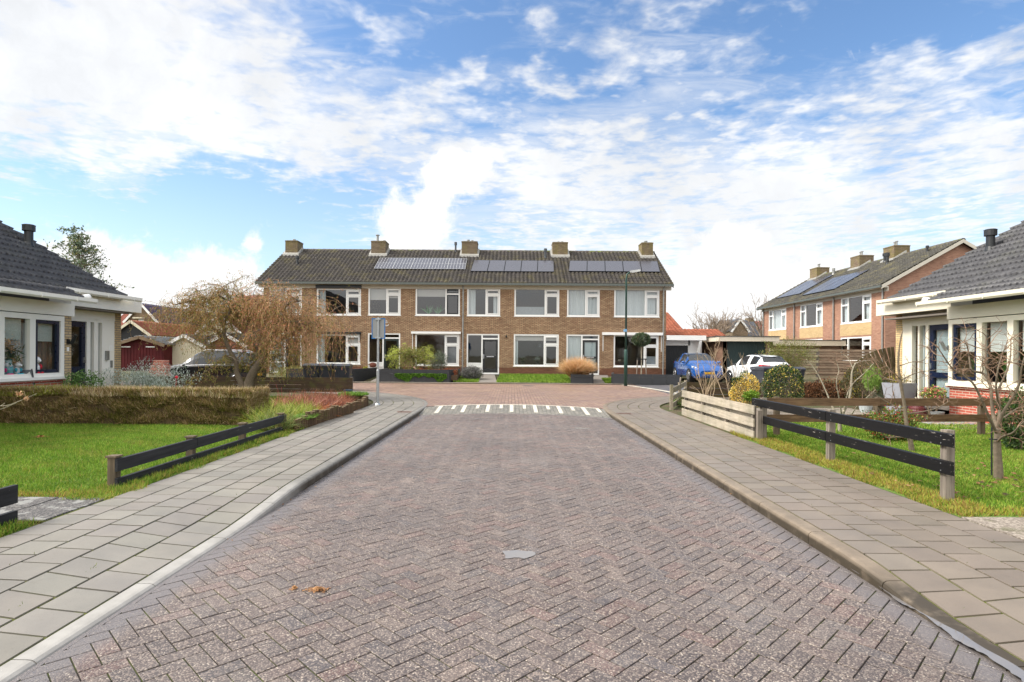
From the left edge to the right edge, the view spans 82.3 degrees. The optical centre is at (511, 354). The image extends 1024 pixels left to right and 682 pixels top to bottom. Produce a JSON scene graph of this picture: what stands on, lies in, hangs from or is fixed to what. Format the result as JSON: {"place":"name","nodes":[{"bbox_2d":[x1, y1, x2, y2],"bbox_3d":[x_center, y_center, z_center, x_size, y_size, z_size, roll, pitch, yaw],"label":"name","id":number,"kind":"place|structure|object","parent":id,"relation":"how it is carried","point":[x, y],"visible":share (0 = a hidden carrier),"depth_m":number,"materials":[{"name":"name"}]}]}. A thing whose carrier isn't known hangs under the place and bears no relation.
{"place":"outdoors","nodes":[
{"label":"outdoors","id":0,"kind":"place"},
{"bbox_2d":[0,497,103,520],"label":"garden path","id":1,"kind":"structure","parent":0,"point":[41,508],"depth_m":5.63,"materials":[{"name":"grey concrete"}]},
{"bbox_2d":[9,392,371,534],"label":"garden ground","id":2,"kind":"structure","parent":0,"point":[286,393],"depth_m":21.35,"materials":[{"name":"soil"}]},
{"bbox_2d":[0,484,17,525],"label":"rail fence","id":3,"kind":"object","parent":2,"relation":"on","point":[8,495],"visible":0.9,"depth_m":5.06,"materials":[{"name":"brown wood"}]},
{"bbox_2d":[0,220,142,387],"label":"bungalow","id":4,"kind":"object","parent":2,"relation":"on","point":[60,317],"visible":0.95,"depth_m":14.48,"materials":[{"name":"brick"}]},
{"bbox_2d":[4,334,24,374],"bbox_3d":[-11.108,-0.005,12.936,0.456,0.994,0.808,0,0,0],"label":"dried bouquet","id":5,"kind":"object","parent":4,"relation":"on","point":[9,357],"visible":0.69,"depth_m":12.95,"materials":[{"name":"brown plant"}]},
{"bbox_2d":[0,311,66,381],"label":"window","id":6,"kind":"structure","parent":4,"relation":"in","point":[45,340],"depth_m":13.48,"materials":[{"name":"white glass"}]},
{"bbox_2d":[71,321,85,385],"bbox_3d":[-11.556,0.154,15.248,0.110,2.050,1.216,0,0,0],"label":"front door","id":7,"kind":"structure","parent":4,"relation":"in","point":[82,325],"depth_m":15.71,"materials":[{"name":"blue paint"}]},
{"bbox_2d":[61,368,105,387],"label":"leafy plant","id":8,"kind":"object","parent":2,"relation":"on","point":[78,379],"visible":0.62,"depth_m":14.24,"materials":[{"name":"green plant"}]},
{"bbox_2d":[0,382,271,425],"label":"hedge","id":9,"kind":"object","parent":2,"relation":"on","point":[122,404],"visible":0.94,"depth_m":12.02,"materials":[{"name":"brown plant"}]},
{"bbox_2d":[103,357,202,387],"bbox_3d":[-10.410,0.747,16.589,3.142,1.461,1.505,0,0,22],"label":"silver shrub","id":10,"kind":"object","parent":2,"relation":"on","point":[139,380],"visible":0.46,"depth_m":16.53,"materials":[{"name":"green plant"}]},
{"bbox_2d":[0,422,307,500],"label":"turf","id":11,"kind":"structure","parent":2,"relation":"on","point":[95,467],"depth_m":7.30,"materials":[{"name":"green plant"}]},
{"bbox_2d":[244,405,304,430],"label":"grass clump","id":12,"kind":"object","parent":11,"relation":"on","point":[288,423],"visible":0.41,"depth_m":11.23,"materials":[{"name":"green plant"}]},
{"bbox_2d":[105,413,285,486],"bbox_3d":[-4.421,1.332,8.880,0.137,0.415,4.840,0,0,0],"label":"rail fence","id":13,"kind":"object","parent":2,"relation":"on","point":[118,463],"visible":0.81,"depth_m":7.78,"materials":[{"name":"brown wood"}]},
{"bbox_2d":[145,376,352,392],"bbox_3d":[-10.165,1.194,22.540,8.087,0.670,0.120,0,0,0],"label":"board fence","id":14,"kind":"object","parent":2,"relation":"on","point":[300,384],"visible":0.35,"depth_m":22.48,"materials":[{"name":"brown wood"}]},
{"bbox_2d":[126,270,381,387],"bbox_3d":[-8.355,-0.692,19.087,8.092,4.303,4.381,0,0,0],"label":"weeping tree","id":15,"kind":"object","parent":2,"relation":"on","point":[228,311],"visible":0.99,"depth_m":18.79,"materials":[{"name":"brown plant"}]},
{"bbox_2d":[234,395,322,422],"bbox_3d":[-4.981,1.167,12.562,2.170,0.606,2.450,0,0,0],"label":"grass clump","id":16,"kind":"object","parent":2,"relation":"on","point":[298,409],"visible":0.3,"depth_m":12.25,"materials":[{"name":"green plant"}]},
{"bbox_2d":[268,388,361,409],"bbox_3d":[-5.159,1.222,15.282,2.577,0.730,3.743,0,0,0],"label":"red brown plant","id":17,"kind":"object","parent":2,"relation":"on","point":[324,399],"visible":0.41,"depth_m":15.03,"materials":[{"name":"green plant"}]},
{"bbox_2d":[293,403,353,430],"bbox_3d":[-4.107,1.350,13.023,0.125,0.366,3.357,0,0,3],"label":"log edging","id":18,"kind":"object","parent":2,"relation":"on","point":[332,412],"visible":0.73,"depth_m":12.76,"materials":[{"name":"brown wood"}]},
{"bbox_2d":[0,391,423,666],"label":"pavement","id":19,"kind":"structure","parent":0,"point":[307,449],"depth_m":5.03,"materials":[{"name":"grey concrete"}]},
{"bbox_2d":[372,317,384,404],"bbox_3d":[-3.894,0.226,17.011,0.391,2.593,0.176,0,0,0],"label":"road sign","id":20,"kind":"object","parent":19,"relation":"on","point":[378,328],"visible":0.95,"depth_m":16.99,"materials":[{"name":"metal"}]},
{"bbox_2d":[121,371,843,408],"bbox_3d":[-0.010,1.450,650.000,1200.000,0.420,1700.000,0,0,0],"label":"ground","id":21,"kind":"structure","parent":0,"point":[497,376],"depth_m":31.92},
{"bbox_2d":[43,223,134,293],"bbox_3d":[-23.841,-2.883,32.080,4.860,8.638,4.458,0,0,21],"label":"tall tree","id":22,"kind":"object","parent":21,"relation":"on","point":[79,249],"visible":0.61,"depth_m":31.65,"materials":[{"name":"green plant"}]},
{"bbox_2d":[121,335,175,370],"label":"maroon shed","id":23,"kind":"structure","parent":21,"relation":"on","point":[132,352],"depth_m":38.00,"materials":[{"name":"red wood"}]},
{"bbox_2d":[121,320,197,340],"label":"black barn","id":24,"kind":"structure","parent":21,"relation":"on","point":[138,329],"depth_m":46.00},
{"bbox_2d":[123,303,208,325],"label":"house","id":25,"kind":"structure","parent":21,"relation":"on","point":[145,310],"depth_m":58.00,"materials":[{"name":"tile"}]},
{"bbox_2d":[164,334,214,365],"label":"cream garage","id":26,"kind":"structure","parent":21,"relation":"on","point":[178,357],"depth_m":38.97,"materials":[{"name":"beige stone"}]},
{"bbox_2d":[172,345,200,365],"bbox_3d":[-21.771,0.238,38.994,2.150,1.719,0.052,0,0,0],"label":"garage door","id":27,"kind":"structure","parent":26,"relation":"in","point":[177,357],"depth_m":38.97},
{"bbox_2d":[0,392,428,681],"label":"kerb","id":28,"kind":"structure","parent":21,"relation":"on","point":[19,665],"depth_m":4.38,"materials":[{"name":"concrete"}]},
{"bbox_2d":[254,239,376,373],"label":"terraced house","id":29,"kind":"structure","parent":21,"relation":"on","point":[333,272],"depth_m":34.98,"materials":[{"name":"brick"}]},
{"bbox_2d":[316,334,360,364],"bbox_3d":[-10.229,-0.291,34.612,2.646,1.787,0.275,0,0,0],"label":"window","id":30,"kind":"structure","parent":29,"relation":"in","point":[356,342],"depth_m":34.52,"materials":[{"name":"white paint"}]},
{"bbox_2d":[317,288,360,315],"bbox_3d":[-10.200,-3.074,34.612,2.666,1.608,0.275,0,0,0],"label":"window","id":31,"kind":"structure","parent":29,"relation":"in","point":[320,290],"depth_m":34.52,"materials":[{"name":"white paint"}]},
{"bbox_2d":[286,368,376,382],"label":"planter wall","id":32,"kind":"structure","parent":21,"relation":"on","point":[361,375],"depth_m":31.34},
{"bbox_2d":[121,381,669,408],"bbox_3d":[-12.724,1.413,22.850,37.773,0.003,13.700,0,0,0],"label":"raised junction","id":33,"kind":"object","parent":21,"relation":"on","point":[573,395],"visible":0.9,"depth_m":22.73,"materials":[{"name":"brick"}]},
{"bbox_2d":[170,349,266,380],"bbox_3d":[-14.256,0.641,27.900,4.556,1.754,2.181,0,0,0],"label":"parked car","id":34,"kind":"object","parent":33,"relation":"on","point":[189,364],"visible":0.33,"depth_m":27.03,"materials":[{"name":"black"}]},
{"bbox_2d":[623,269,640,385],"bbox_3d":[5.822,-1.247,28.502,0.810,5.776,0.180,0,0,0],"label":"street lamp","id":35,"kind":"object","parent":33,"relation":"on","point":[626,352],"visible":0.94,"depth_m":28.46,"materials":[{"name":"metal"}]},
{"bbox_2d":[362,234,467,372],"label":"terraced house","id":36,"kind":"structure","parent":21,"relation":"on","point":[402,287],"depth_m":34.66,"materials":[{"name":"brick"}]},
{"bbox_2d":[368,288,400,315],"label":"window","id":37,"kind":"structure","parent":36,"relation":"in","point":[373,294],"depth_m":34.52,"materials":[{"name":"white paint"}]},
{"bbox_2d":[415,334,458,365],"bbox_3d":[-4.412,-0.265,34.578,2.641,1.917,0.205,0,0,0],"label":"window","id":38,"kind":"structure","parent":36,"relation":"in","point":[451,349],"depth_m":34.52,"materials":[{"name":"white paint"}]},
{"bbox_2d":[415,289,459,315],"bbox_3d":[-4.376,-3.094,34.578,2.675,1.688,0.205,0,0,0],"label":"window","id":39,"kind":"structure","parent":36,"relation":"in","point":[419,292],"depth_m":34.52,"materials":[{"name":"white paint"}]},
{"bbox_2d":[379,368,459,383],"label":"planter wall","id":40,"kind":"structure","parent":21,"relation":"on","point":[386,375],"depth_m":30.69,"materials":[{"name":"black concrete"}]},
{"bbox_2d":[451,373,461,379],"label":"planting soil","id":41,"kind":"structure","parent":40,"relation":"in","point":[455,377],"depth_m":30.85,"materials":[{"name":"brown soil"}]},
{"bbox_2d":[385,342,434,368],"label":"shrub","id":42,"kind":"object","parent":41,"relation":"on","point":[415,355],"visible":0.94,"depth_m":31.97,"materials":[{"name":"green plant"}]},
{"bbox_2d":[460,240,569,374],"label":"terraced house","id":43,"kind":"structure","parent":21,"relation":"on","point":[514,304],"depth_m":34.66,"materials":[{"name":"brick"}]},
{"bbox_2d":[467,289,500,316],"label":"window","id":44,"kind":"structure","parent":43,"relation":"in","point":[471,294],"depth_m":34.52,"materials":[{"name":"white paint"}]},
{"bbox_2d":[513,334,558,366],"bbox_3d":[1.428,-0.224,34.612,2.714,1.917,0.275,0,0,0],"label":"window","id":45,"kind":"structure","parent":43,"relation":"in","point":[517,337],"depth_m":34.52,"materials":[{"name":"white paint"}]},
{"bbox_2d":[514,289,559,316],"bbox_3d":[1.463,-3.053,34.578,2.704,1.688,0.205,0,0,0],"label":"window","id":46,"kind":"structure","parent":43,"relation":"in","point":[518,311],"depth_m":34.52,"materials":[{"name":"white paint"}]},
{"bbox_2d":[561,241,673,375],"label":"terraced house","id":47,"kind":"structure","parent":21,"relation":"on","point":[595,305],"depth_m":34.53,"materials":[{"name":"brick"}]},
{"bbox_2d":[566,290,599,316],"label":"window","id":48,"kind":"structure","parent":47,"relation":"in","point":[580,303],"depth_m":34.70,"materials":[{"name":"white paint"}]},
{"bbox_2d":[582,340,597,372],"bbox_3d":[4.607,0.177,34.550,0.888,2.010,0.120,0,0,0],"label":"front door","id":49,"kind":"structure","parent":47,"relation":"in","point":[590,347],"depth_m":34.59,"materials":[{"name":"white paint"}]},
{"bbox_2d":[613,335,658,367],"bbox_3d":[7.309,-0.183,34.578,2.711,1.917,0.205,0,0,0],"label":"window","id":50,"kind":"structure","parent":47,"relation":"in","point":[651,360],"depth_m":34.52,"materials":[{"name":"white paint"}]},
{"bbox_2d":[614,290,659,317],"bbox_3d":[7.351,-3.011,34.612,2.728,1.688,0.275,0,0,0],"label":"window","id":51,"kind":"structure","parent":47,"relation":"in","point":[640,303],"depth_m":34.71,"materials":[{"name":"white paint"}]},
{"bbox_2d":[611,372,679,384],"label":"planter wall","id":52,"kind":"structure","parent":21,"relation":"on","point":[644,379],"depth_m":30.20,"materials":[{"name":"grey concrete"}]},
{"bbox_2d":[666,335,705,374],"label":"garage","id":53,"kind":"structure","parent":21,"relation":"on","point":[677,346],"depth_m":35.00,"materials":[{"name":"white paint"}]},
{"bbox_2d":[666,345,687,374],"bbox_3d":[9.813,0.369,35.134,1.430,1.800,0.052,0,0,0],"label":"garage door","id":54,"kind":"structure","parent":53,"relation":"in","point":[672,351],"depth_m":35.10,"materials":[{"name":"grey metal"}]},
{"bbox_2d":[666,329,725,336],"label":"orange roof shed","id":55,"kind":"structure","parent":21,"relation":"on","point":[706,332],"depth_m":43.20,"materials":[{"name":"orange tile"}]},
{"bbox_2d":[673,353,723,381],"bbox_3d":[10.046,0.676,31.748,2.081,1.525,4.116,0,0,0],"label":"parked car","id":56,"kind":"object","parent":21,"relation":"on","point":[684,364],"visible":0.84,"depth_m":30.78,"materials":[{"name":"blue metal"}]},
{"bbox_2d":[700,309,748,335],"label":"bare tree","id":57,"kind":"object","parent":21,"relation":"on","point":[726,326],"visible":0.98,"depth_m":59.97,"materials":[{"name":"brown plant"}]},
{"bbox_2d":[702,336,780,380],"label":"garage","id":58,"kind":"structure","parent":21,"relation":"on","point":[734,346],"depth_m":33.07,"materials":[{"name":"brick"}]},
{"bbox_2d":[727,341,764,366],"bbox_3d":[13.193,0.312,33.094,2.210,2.080,0.052,0,0,0],"label":"garage door","id":59,"kind":"structure","parent":58,"relation":"in","point":[734,348],"depth_m":33.07,"materials":[{"name":"green metal"}]},
{"bbox_2d":[734,292,767,335],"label":"bare tree","id":60,"kind":"object","parent":21,"relation":"on","point":[760,332],"visible":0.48,"depth_m":59.90,"materials":[{"name":"brown plant"}]},
{"bbox_2d":[727,353,790,382],"bbox_3d":[12.745,0.737,30.602,2.121,1.620,4.006,0,0,-6],"label":"parked car","id":61,"kind":"object","parent":21,"relation":"on","point":[762,360],"visible":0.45,"depth_m":29.51,"materials":[{"name":"white metal"}]},
{"bbox_2d":[769,348,817,382],"bbox_3d":[14.922,0.654,31.055,2.558,1.940,0.110,0,0,0],"label":"garden screen","id":62,"kind":"object","parent":21,"relation":"on","point":[809,375],"visible":0.36,"depth_m":31.00,"materials":[{"name":"brown wood"}]},
{"bbox_2d":[755,333,840,366],"bbox_3d":[14.990,0.056,30.442,3.665,3.192,3.138,0,0,39],"label":"green shrub","id":63,"kind":"object","parent":21,"relation":"on","point":[787,353],"visible":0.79,"depth_m":30.28,"materials":[{"name":"green plant"}]},
{"bbox_2d":[756,264,848,339],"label":"terraced house","id":64,"kind":"structure","parent":21,"relation":"on","point":[777,311],"depth_m":47.97,"materials":[{"name":"red brick"}]},
{"bbox_2d":[769,308,785,330],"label":"window","id":65,"kind":"structure","parent":64,"relation":"in","point":[780,315],"depth_m":48.06,"materials":[{"name":"white paint"}]},
{"bbox_2d":[773,340,846,371],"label":"garage","id":66,"kind":"structure","parent":21,"relation":"on","point":[831,344],"depth_m":38.00,"materials":[{"name":"brick"}]},
{"bbox_2d":[603,396,1023,680],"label":"kerb","id":67,"kind":"structure","parent":21,"relation":"on","point":[871,572],"depth_m":4.71,"materials":[{"name":"concrete"}]},
{"bbox_2d":[788,251,885,339],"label":"terraced house","id":68,"kind":"structure","parent":21,"relation":"on","point":[812,312],"depth_m":42.58,"materials":[{"name":"red brick"}]},
{"bbox_2d":[818,349,875,380],"bbox_3d":[17.751,0.674,31.055,3.056,1.940,0.110,0,0,0],"label":"garden screen","id":69,"kind":"object","parent":21,"relation":"on","point":[831,364],"visible":0.47,"depth_m":31.00,"materials":[{"name":"brown wood"}]},
{"bbox_2d":[826,238,976,371],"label":"terraced house","id":70,"kind":"structure","parent":21,"relation":"on","point":[858,323],"depth_m":35.65,"materials":[{"name":"red brick"}]},
{"bbox_2d":[840,294,870,324],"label":"window","id":71,"kind":"structure","parent":70,"relation":"in","point":[868,296],"depth_m":36.26,"materials":[{"name":"white paint"}]},
{"bbox_2d":[0,0,1023,328],"label":"sky","id":72,"kind":"structure","parent":0,"point":[756,145],"materials":[{"name":"blue"}]},
{"bbox_2d":[10,405,1022,681],"bbox_3d":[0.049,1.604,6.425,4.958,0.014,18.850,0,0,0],"label":"road","id":73,"kind":"structure","parent":0,"point":[470,491],"depth_m":3.99,"materials":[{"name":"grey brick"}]},
{"bbox_2d":[419,405,610,417],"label":"ramp","id":74,"kind":"structure","parent":73,"relation":"on","point":[529,409],"depth_m":16.17,"materials":[{"name":"white paint"}]},
{"bbox_2d":[434,404,601,414],"bbox_3d":[0.107,1.538,16.456,4.636,0.085,2.116,0,0,0],"label":"white comb marking","id":75,"kind":"object","parent":74,"relation":"on","point":[524,407],"visible":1,"depth_m":16.69,"materials":[{"name":"white paint"}]},
{"bbox_2d":[852,569,1023,681],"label":"puddle","id":76,"kind":"object","parent":73,"relation":"on","point":[1003,662],"visible":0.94,"depth_m":3.21,"materials":[{"name":"grey liquid"}]},
{"bbox_2d":[496,373,570,382],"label":"grass","id":77,"kind":"structure","parent":0,"point":[543,378],"depth_m":32.19,"materials":[{"name":"green plant"}]},
{"bbox_2d":[661,399,960,517],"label":"garden ground","id":78,"kind":"structure","parent":0,"point":[677,409],"depth_m":16.79,"materials":[{"name":"soil"}]},
{"bbox_2d":[692,339,727,395],"bbox_3d":[5.847,0.524,17.351,1.109,2.142,0.806,0,0,24],"label":"bare shrub","id":79,"kind":"object","parent":78,"relation":"on","point":[707,390],"visible":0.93,"depth_m":17.22,"materials":[{"name":"beige plant"}]},
{"bbox_2d":[682,390,762,439],"bbox_3d":[4.444,1.276,12.815,0.135,0.710,4.570,0,0,0],"label":"board fence","id":80,"kind":"object","parent":78,"relation":"on","point":[734,416],"visible":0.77,"depth_m":12.07,"materials":[{"name":"beige wood"}]},
{"bbox_2d":[788,377,856,397],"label":"dry hydrangea","id":81,"kind":"object","parent":78,"relation":"on","point":[814,391],"visible":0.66,"depth_m":19.34,"materials":[{"name":"brown plant"}]},
{"bbox_2d":[837,355,894,397],"bbox_3d":[10.574,0.791,17.409,1.479,1.658,1.370,0,0,41],"label":"yellow flower shrub","id":82,"kind":"object","parent":78,"relation":"on","point":[860,394],"visible":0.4,"depth_m":17.37,"materials":[{"name":"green plant"}]},
{"bbox_2d":[839,347,895,391],"bbox_3d":[11.350,0.563,18.617,1.917,1.622,0.034,0,0,0],"label":"fan screen","id":83,"kind":"object","parent":78,"relation":"on","point":[891,357],"visible":0.36,"depth_m":18.62,"materials":[{"name":"brown wood"}]},
{"bbox_2d":[857,352,882,409],"bbox_3d":[10.148,0.744,16.590,1.708,1.740,0.664,0,0,-34],"label":"green conifer","id":84,"kind":"object","parent":78,"relation":"on","point":[874,380],"visible":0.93,"depth_m":16.53,"materials":[{"name":"green plant"}]},
{"bbox_2d":[728,422,1023,516],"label":"turf","id":85,"kind":"structure","parent":78,"relation":"on","point":[903,495],"depth_m":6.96,"materials":[{"name":"green plant"}]},
{"bbox_2d":[796,347,878,431],"bbox_3d":[6.678,0.721,11.806,1.586,1.761,1.015,0,0,0],"label":"fruit tree","id":86,"kind":"object","parent":85,"relation":"on","point":[849,388],"visible":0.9,"depth_m":11.77,"materials":[{"name":"brown plant"}]},
{"bbox_2d":[752,398,954,501],"bbox_3d":[4.580,1.215,8.540,0.134,0.835,5.020,0,0,0],"label":"rail fence","id":87,"kind":"object","parent":85,"relation":"on","point":[944,464],"visible":0.82,"depth_m":7.28,"materials":[{"name":"grey wood"}]},
{"bbox_2d":[758,397,1023,435],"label":"rail fence","id":88,"kind":"object","parent":85,"relation":"on","point":[980,418],"visible":0.53,"depth_m":11.20,"materials":[{"name":"brown wood"}]},
{"bbox_2d":[767,422,1018,433],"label":"grass","id":89,"kind":"structure","parent":85,"relation":"on","point":[846,428],"depth_m":12.41,"materials":[{"name":"green plant"}]},
{"bbox_2d":[858,403,928,441],"bbox_3d":[6.818,1.216,10.549,1.052,0.760,0.944,0,0,-42],"label":"berry shrub","id":90,"kind":"object","parent":85,"relation":"on","point":[896,413],"visible":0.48,"depth_m":10.48,"materials":[{"name":"green plant"}]},
{"bbox_2d":[860,331,955,450],"bbox_3d":[6.432,0.616,9.430,1.880,1.970,0.889,0,0,0],"label":"fruit tree","id":91,"kind":"object","parent":85,"relation":"on","point":[910,441],"visible":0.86,"depth_m":9.39,"materials":[{"name":"brown plant"}]},
{"bbox_2d":[872,410,988,429],"bbox_3d":[10.129,1.579,13.750,1.680,0.001,5.500,0,0,0],"label":"shingle","id":92,"kind":"object","parent":85,"relation":"on","point":[948,423],"visible":0.2,"depth_m":13.40,"materials":[{"name":"grey gravel"}]},
{"bbox_2d":[882,382,917,413],"bbox_3d":[10.119,1.170,15.300,0.566,0.842,0.566,0,0,-17],"label":"planter pot","id":93,"kind":"object","parent":92,"relation":"on","point":[909,389],"visible":0.44,"depth_m":15.11,"materials":[{"name":"plastic"}]},
{"bbox_2d":[907,379,947,413],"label":"leafy plant","id":94,"kind":"object","parent":92,"relation":"on","point":[939,391],"visible":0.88,"depth_m":14.54,"materials":[{"name":"green plant"}]},
{"bbox_2d":[925,316,1023,479],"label":"fruit tree","id":95,"kind":"object","parent":85,"relation":"on","point":[997,472],"visible":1,"depth_m":7.21,"materials":[{"name":"brown plant"}]},
{"bbox_2d":[987,386,1023,449],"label":"garden shrub","id":96,"kind":"object","parent":85,"relation":"on","point":[1015,443],"visible":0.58,"depth_m":9.55,"materials":[{"name":"green plant"}]},
{"bbox_2d":[876,220,1023,424],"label":"bungalow","id":97,"kind":"object","parent":78,"relation":"on","point":[983,284],"visible":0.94,"depth_m":14.82,"materials":[{"name":"brick"}]},
{"bbox_2d":[929,324,948,397],"bbox_3d":[11.577,0.271,15.470,0.158,2.140,1.460,0,0,0],"label":"front door","id":98,"kind":"structure","parent":97,"relation":"in","point":[943,328],"depth_m":15.93,"materials":[{"name":"blue paint"}]},
{"bbox_2d":[945,314,1023,390],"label":"window","id":99,"kind":"structure","parent":97,"relation":"in","point":[1012,323],"depth_m":13.68,"materials":[{"name":"beige paint"}]},
{"bbox_2d":[757,408,871,413],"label":"garden paving","id":100,"kind":"structure","parent":0,"point":[847,411],"depth_m":16.16,"materials":[{"name":"concrete"}]},
{"bbox_2d":[722,370,766,406],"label":"variegated bush","id":101,"kind":"object","parent":100,"relation":"on","point":[740,378],"visible":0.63,"depth_m":15.51,"materials":[{"name":"yellow plant"}]},
{"bbox_2d":[760,363,811,397],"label":"round bush","id":102,"kind":"object","parent":100,"relation":"on","point":[782,370],"visible":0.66,"depth_m":16.31,"materials":[{"name":"green plant"}]},
{"bbox_2d":[607,396,1023,661],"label":"pavement","id":103,"kind":"structure","parent":0,"point":[920,528],"depth_m":5.17,"materials":[{"name":"grey concrete"}]},
{"bbox_2d":[687,382,883,397],"bbox_3d":[10.866,1.356,21.110,9.250,0.640,0.120,0,0,0],"label":"hedge","id":104,"kind":"object","parent":103,"relation":"on","point":[698,389],"visible":0.04,"depth_m":21.05,"materials":[{"name":"brown plant"}]},
{"bbox_2d":[961,517,1023,540],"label":"driveway","id":105,"kind":"structure","parent":0,"point":[1012,526],"depth_m":5.28,"materials":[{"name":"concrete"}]},
{"label":"turf","id":106,"kind":"structure","parent":0,"visible":0},
{"bbox_2d":[0,516,43,537],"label":"grass","id":107,"kind":"structure","parent":106,"relation":"on","point":[11,527],"depth_m":4.96,"materials":[{"name":"green plant"}]},
{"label":"planting soil","id":108,"kind":"structure","parent":0,"visible":0},
{"bbox_2d":[554,355,602,377],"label":"pampas grass","id":109,"kind":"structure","parent":108,"relation":"on","point":[568,367],"depth_m":31.00,"materials":[{"name":"beige plant"}]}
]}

